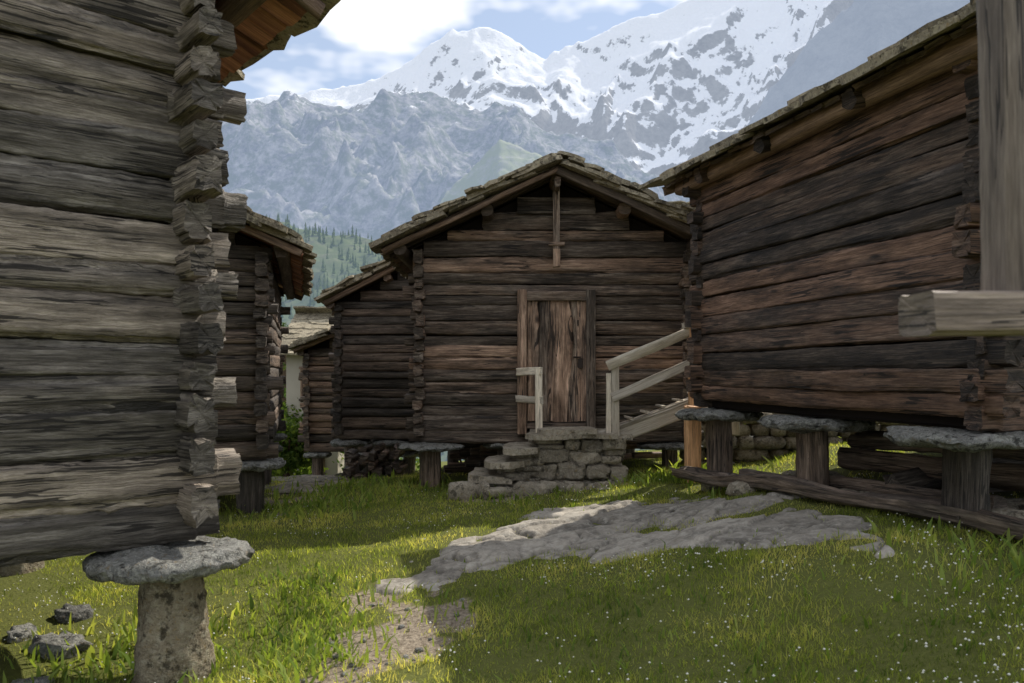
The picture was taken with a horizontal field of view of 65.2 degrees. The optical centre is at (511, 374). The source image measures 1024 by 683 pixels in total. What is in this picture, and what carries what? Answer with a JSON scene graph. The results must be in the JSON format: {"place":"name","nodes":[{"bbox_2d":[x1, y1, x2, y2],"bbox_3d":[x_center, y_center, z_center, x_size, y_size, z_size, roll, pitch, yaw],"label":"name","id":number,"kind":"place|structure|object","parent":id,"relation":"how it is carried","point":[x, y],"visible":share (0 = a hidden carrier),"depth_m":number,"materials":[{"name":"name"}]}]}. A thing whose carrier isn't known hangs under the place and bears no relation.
{"place":"outdoors","nodes":[
{"label":"outdoors","id":0,"kind":"place"},
{"bbox_2d":[265,473,358,492],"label":"stone slab","id":1,"kind":"structure","parent":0,"point":[305,480],"depth_m":12.80,"materials":[{"name":"grey stone"}]},
{"bbox_2d":[219,88,689,239],"bbox_3d":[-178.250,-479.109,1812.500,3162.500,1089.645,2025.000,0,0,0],"label":"rock mountain","id":2,"kind":"structure","parent":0,"point":[384,161],"depth_m":1824.13,"materials":[{"name":"grey stone"}]},
{"bbox_2d":[223,0,685,98],"label":"sky","id":3,"kind":"structure","parent":0,"point":[358,41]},
{"bbox_2d":[281,222,647,462],"bbox_3d":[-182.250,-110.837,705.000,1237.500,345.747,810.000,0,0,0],"label":"forest slope","id":4,"kind":"structure","parent":0,"point":[320,250],"depth_m":787.89,"materials":[{"name":"green plant"}]},
{"bbox_2d":[266,213,464,460],"bbox_3d":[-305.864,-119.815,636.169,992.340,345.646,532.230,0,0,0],"label":"forest","id":5,"kind":"object","parent":4,"relation":"on","point":[323,266],"visible":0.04,"depth_m":794.39,"materials":[{"name":"green plant"}]},
{"bbox_2d":[440,140,542,203],"bbox_3d":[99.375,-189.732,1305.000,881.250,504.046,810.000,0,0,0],"label":"moraine hill","id":6,"kind":"structure","parent":0,"point":[499,158],"depth_m":1471.87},
{"bbox_2d":[0,424,1023,682],"bbox_3d":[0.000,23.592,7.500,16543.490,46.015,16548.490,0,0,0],"label":"ground","id":7,"kind":"structure","parent":0,"point":[413,638],"depth_m":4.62,"materials":[{"name":"green plant"}]},
{"bbox_2d":[0,561,44,576],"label":"staddle stone","id":8,"kind":"object","parent":7,"relation":"on","point":[23,568],"visible":0.03,"depth_m":6.45,"materials":[{"name":"grey stone"}]},
{"bbox_2d":[82,536,254,682],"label":"staddle stone","id":9,"kind":"object","parent":7,"relation":"on","point":[174,640],"visible":0.94,"depth_m":4.08,"materials":[{"name":"grey stone"}]},
{"bbox_2d":[0,0,340,566],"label":"log barn","id":10,"kind":"structure","parent":9,"relation":"on","point":[120,207],"depth_m":4.05,"materials":[{"name":"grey wood"}]},
{"bbox_2d":[6,595,496,682],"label":"field stones","id":11,"kind":"object","parent":7,"relation":"on","point":[54,642],"visible":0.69,"depth_m":4.59,"materials":[{"name":"grey stone"}]},
{"bbox_2d":[236,457,285,513],"bbox_3d":[-2.947,1.272,8.988,0.768,0.681,0.760,0,0,0],"label":"staddle stone","id":12,"kind":"object","parent":7,"relation":"on","point":[251,480],"visible":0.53,"depth_m":8.87,"materials":[{"name":"grey wood"}]},
{"bbox_2d":[214,206,316,459],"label":"log barn","id":13,"kind":"structure","parent":12,"relation":"on","point":[272,261],"depth_m":8.79,"materials":[{"name":"brown wood"}]},
{"bbox_2d":[264,445,283,474],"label":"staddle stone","id":14,"kind":"object","parent":7,"relation":"on","point":[280,448],"visible":0.07,"depth_m":10.97,"materials":[{"name":"grey stone"}]},
{"bbox_2d":[265,433,287,484],"bbox_3d":[-3.988,1.377,12.812,0.748,0.896,0.756,0,0,0],"label":"staddle stone","id":15,"kind":"object","parent":7,"relation":"on","point":[279,437],"visible":0.13,"depth_m":12.74,"materials":[{"name":"grey stone"}]},
{"bbox_2d":[272,321,287,475],"bbox_3d":[-9.372,1.736,32.928,3.468,7.922,3.444,0,0,0],"label":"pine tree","id":16,"kind":"object","parent":7,"relation":"on","point":[284,373],"visible":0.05,"depth_m":32.84,"materials":[{"name":"plant"}]},
{"bbox_2d":[273,398,302,475],"bbox_3d":[-6.725,1.997,23.210,2.979,3.014,3.881,0,0,27],"label":"shrub","id":17,"kind":"object","parent":7,"relation":"on","point":[286,414],"visible":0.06,"depth_m":22.39,"materials":[{"name":"green plant"}]},
{"bbox_2d":[274,415,311,476],"bbox_3d":[-5.198,1.713,18.627,1.438,1.586,2.089,0,0,-23],"label":"shrub","id":18,"kind":"object","parent":7,"relation":"on","point":[292,453],"visible":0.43,"depth_m":18.24,"materials":[{"name":"green plant"}]},
{"bbox_2d":[271,435,328,476],"bbox_3d":[-5.754,2.353,20.444,2.079,2.111,3.039,0,0,-23],"label":"shrub","id":19,"kind":"object","parent":7,"relation":"on","point":[300,470],"visible":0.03,"depth_m":20.14,"materials":[{"name":"green plant"}]},
{"bbox_2d":[286,355,343,475],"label":"walls","id":20,"kind":"structure","parent":7,"relation":"on","point":[294,363],"depth_m":22.50,"materials":[{"name":"paint"}]},
{"bbox_2d":[280,306,333,354],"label":"stone slab roof","id":21,"kind":"structure","parent":20,"relation":"on","point":[306,321],"depth_m":23.94,"materials":[{"name":"grey stone"}]},
{"bbox_2d":[299,367,325,473],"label":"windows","id":22,"kind":"structure","parent":20,"relation":"attached to","point":[301,388],"depth_m":22.42,"materials":[{"name":"wood"}]},
{"bbox_2d":[303,452,331,474],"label":"staddle stone","id":23,"kind":"object","parent":7,"relation":"on","point":[317,463],"visible":0.89,"depth_m":17.58,"materials":[{"name":"grey wood"}]},
{"bbox_2d":[288,328,413,451],"bbox_3d":[-3.346,0.158,19.390,3.510,3.084,4.565,0,0,-6],"label":"log cabin","id":24,"kind":"object","parent":7,"relation":"on","point":[317,369],"visible":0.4,"depth_m":17.55,"materials":[{"name":"brown wood"}]},
{"bbox_2d":[330,439,371,477],"bbox_3d":[-2.958,1.595,14.709,0.733,0.857,0.757,0,0,39],"label":"staddle stone","id":25,"kind":"object","parent":7,"relation":"on","point":[347,445],"visible":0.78,"depth_m":14.50,"materials":[{"name":"grey stone"}]},
{"bbox_2d":[358,452,367,472],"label":"staddle stone","id":26,"kind":"object","parent":7,"relation":"on","point":[365,469],"visible":0.08,"depth_m":17.68,"materials":[{"name":"grey stone"}]},
{"bbox_2d":[332,452,419,470],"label":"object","id":27,"kind":"object","parent":7,"relation":"on","point":[416,464],"visible":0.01,"depth_m":23.07,"materials":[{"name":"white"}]},
{"bbox_2d":[372,440,412,459],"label":"staddle stone","id":28,"kind":"object","parent":7,"relation":"on","point":[390,444],"visible":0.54,"depth_m":14.46,"materials":[{"name":"grey stone"}]},
{"bbox_2d":[400,451,418,473],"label":"staddle stone","id":29,"kind":"object","parent":7,"relation":"on","point":[410,456],"visible":0.52,"depth_m":17.78,"materials":[{"name":"grey stone"}]},
{"bbox_2d":[397,442,464,486],"bbox_3d":[-1.060,1.188,10.423,0.889,0.639,0.885,0,0,0],"label":"staddle stone","id":30,"kind":"object","parent":7,"relation":"on","point":[430,460],"visible":0.93,"depth_m":10.31,"materials":[{"name":"grey wood"}]},
{"bbox_2d":[368,151,703,443],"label":"log granary","id":31,"kind":"structure","parent":30,"relation":"on","point":[567,272],"depth_m":10.43,"materials":[{"name":"brown wood"}]},
{"bbox_2d":[517,289,595,433],"bbox_3d":[0.574,-0.171,10.364,1.016,1.888,0.177,0,0,0],"label":"door","id":32,"kind":"structure","parent":31,"relation":"in","point":[556,330],"depth_m":10.36,"materials":[{"name":"brown wood"}]},
{"bbox_2d":[447,452,458,473],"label":"staddle stone","id":33,"kind":"object","parent":7,"relation":"on","point":[454,460],"depth_m":13.52,"materials":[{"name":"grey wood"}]},
{"bbox_2d":[482,443,503,454],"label":"staddle stone","id":34,"kind":"object","parent":7,"relation":"on","point":[499,446],"visible":0.24,"depth_m":10.52,"materials":[{"name":"grey stone"}]},
{"bbox_2d":[342,442,661,480],"bbox_3d":[-0.114,1.265,12.580,5.113,0.886,1.928,0,0,0],"label":"firewood pile","id":35,"kind":"object","parent":7,"relation":"on","point":[474,455],"visible":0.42,"depth_m":12.33,"materials":[{"name":"brown wood"}]},
{"bbox_2d":[2,460,1023,682],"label":"clover flowers","id":36,"kind":"object","parent":7,"relation":"on","point":[908,678],"visible":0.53,"depth_m":4.36,"materials":[{"name":"white plant"}]},
{"bbox_2d":[447,426,632,499],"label":"stone stairs","id":37,"kind":"structure","parent":7,"relation":"on","point":[543,460],"depth_m":9.39,"materials":[{"name":"grey stone"}]},
{"bbox_2d":[515,367,543,432],"bbox_3d":[0.221,0.324,9.991,0.109,0.843,0.728,0,0,-21],"label":"wooden handrail","id":38,"kind":"object","parent":37,"relation":"on","point":[537,398],"visible":0.89,"depth_m":9.68,"materials":[{"name":"grey wood"}]},
{"bbox_2d":[598,322,739,440],"bbox_3d":[1.908,0.176,9.677,1.744,1.765,0.788,0,0,0],"label":"stair railing","id":39,"kind":"object","parent":37,"relation":"on","point":[649,421],"visible":0.5,"depth_m":9.47,"materials":[{"name":"grey wood"}]},
{"bbox_2d":[625,449,634,452],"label":"staddle stone","id":40,"kind":"object","parent":7,"relation":"on","point":[630,450],"visible":0.02,"depth_m":13.51,"materials":[{"name":"grey stone"}]},
{"bbox_2d":[374,491,895,594],"bbox_3d":[0.797,1.321,6.496,4.994,0.663,5.192,0,0,0],"label":"rock outcrop","id":41,"kind":"object","parent":7,"relation":"on","point":[570,527],"visible":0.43,"depth_m":6.23,"materials":[{"name":"grey stone"}]},
{"bbox_2d":[636,442,703,467],"bbox_3d":[2.082,1.077,10.538,0.890,0.406,0.852,0,0,0],"label":"staddle stone","id":42,"kind":"object","parent":7,"relation":"on","point":[669,452],"visible":0.66,"depth_m":10.45,"materials":[{"name":"grey stone"}]},
{"bbox_2d":[684,405,700,482],"bbox_3d":[2.018,0.796,8.952,0.170,0.922,0.210,0,0,0],"label":"timber prop","id":43,"kind":"object","parent":7,"relation":"on","point":[692,443],"visible":0.53,"depth_m":8.85,"materials":[{"name":"orange wood"}]},
{"bbox_2d":[675,407,763,490],"bbox_3d":[2.166,0.799,8.353,0.896,0.926,0.925,0,0,0],"label":"staddle stone","id":44,"kind":"object","parent":7,"relation":"on","point":[718,437],"visible":0.77,"depth_m":8.25,"materials":[{"name":"grey wood"}]},
{"bbox_2d":[679,412,934,463],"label":"dry stone wall","id":45,"kind":"structure","parent":7,"relation":"on","point":[764,441],"depth_m":10.67,"materials":[{"name":"grey stone"}]},
{"bbox_2d":[756,414,875,485],"bbox_3d":[2.612,0.709,6.850,0.955,0.747,0.931,0,0,0],"label":"staddle stone","id":46,"kind":"object","parent":7,"relation":"on","point":[812,454],"visible":0.76,"depth_m":6.76,"materials":[{"name":"grey wood"}]},
{"bbox_2d":[670,430,1023,540],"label":"timber pile","id":47,"kind":"object","parent":7,"relation":"on","point":[910,483],"visible":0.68,"depth_m":6.26,"materials":[{"name":"brown wood"}]},
{"bbox_2d":[701,470,1023,518],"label":"loose stones","id":48,"kind":"object","parent":7,"relation":"on","point":[1014,507],"visible":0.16,"depth_m":7.18,"materials":[{"name":"grey stone"}]},
{"bbox_2d":[883,426,1023,529],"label":"staddle stone","id":49,"kind":"object","parent":7,"relation":"on","point":[967,455],"visible":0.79,"depth_m":5.16,"materials":[{"name":"grey stone"}]},
{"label":"staddle stone","id":50,"kind":"object","parent":7,"relation":"on","visible":0},
{"bbox_2d":[638,0,1023,431],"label":"log barn","id":51,"kind":"structure","parent":50,"relation":"on","point":[831,222],"depth_m":6.06,"materials":[{"name":"brown wood"}]},
{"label":"staddle stone","id":52,"kind":"object","parent":7,"relation":"on","visible":0},
{"bbox_2d":[313,259,414,440],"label":"log granary","id":53,"kind":"structure","parent":52,"relation":"on","point":[371,329],"depth_m":14.53,"materials":[{"name":"brown wood"}]},
{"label":"walls","id":54,"kind":"object","parent":7,"relation":"on","visible":0},
{"bbox_2d":[668,200,689,204],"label":"stone slab roof","id":55,"kind":"structure","parent":54,"relation":"on","point":[680,202],"depth_m":26.03,"materials":[{"name":"grey stone"}]},
{"bbox_2d":[246,0,853,174],"bbox_3d":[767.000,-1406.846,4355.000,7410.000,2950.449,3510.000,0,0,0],"label":"snow mountain","id":56,"kind":"structure","parent":0,"point":[676,85],"depth_m":4619.62,"materials":[{"name":"white snow"}]},
{"bbox_2d":[747,0,969,125],"bbox_3d":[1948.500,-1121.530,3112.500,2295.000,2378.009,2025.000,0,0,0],"label":"ridge","id":57,"kind":"structure","parent":0,"point":[856,33],"depth_m":3469.14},
{"bbox_2d":[898,0,1023,336],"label":"timber frame","id":58,"kind":"object","parent":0,"point":[994,306],"visible":1,"depth_m":2.00,"materials":[{"name":"grey wood"}]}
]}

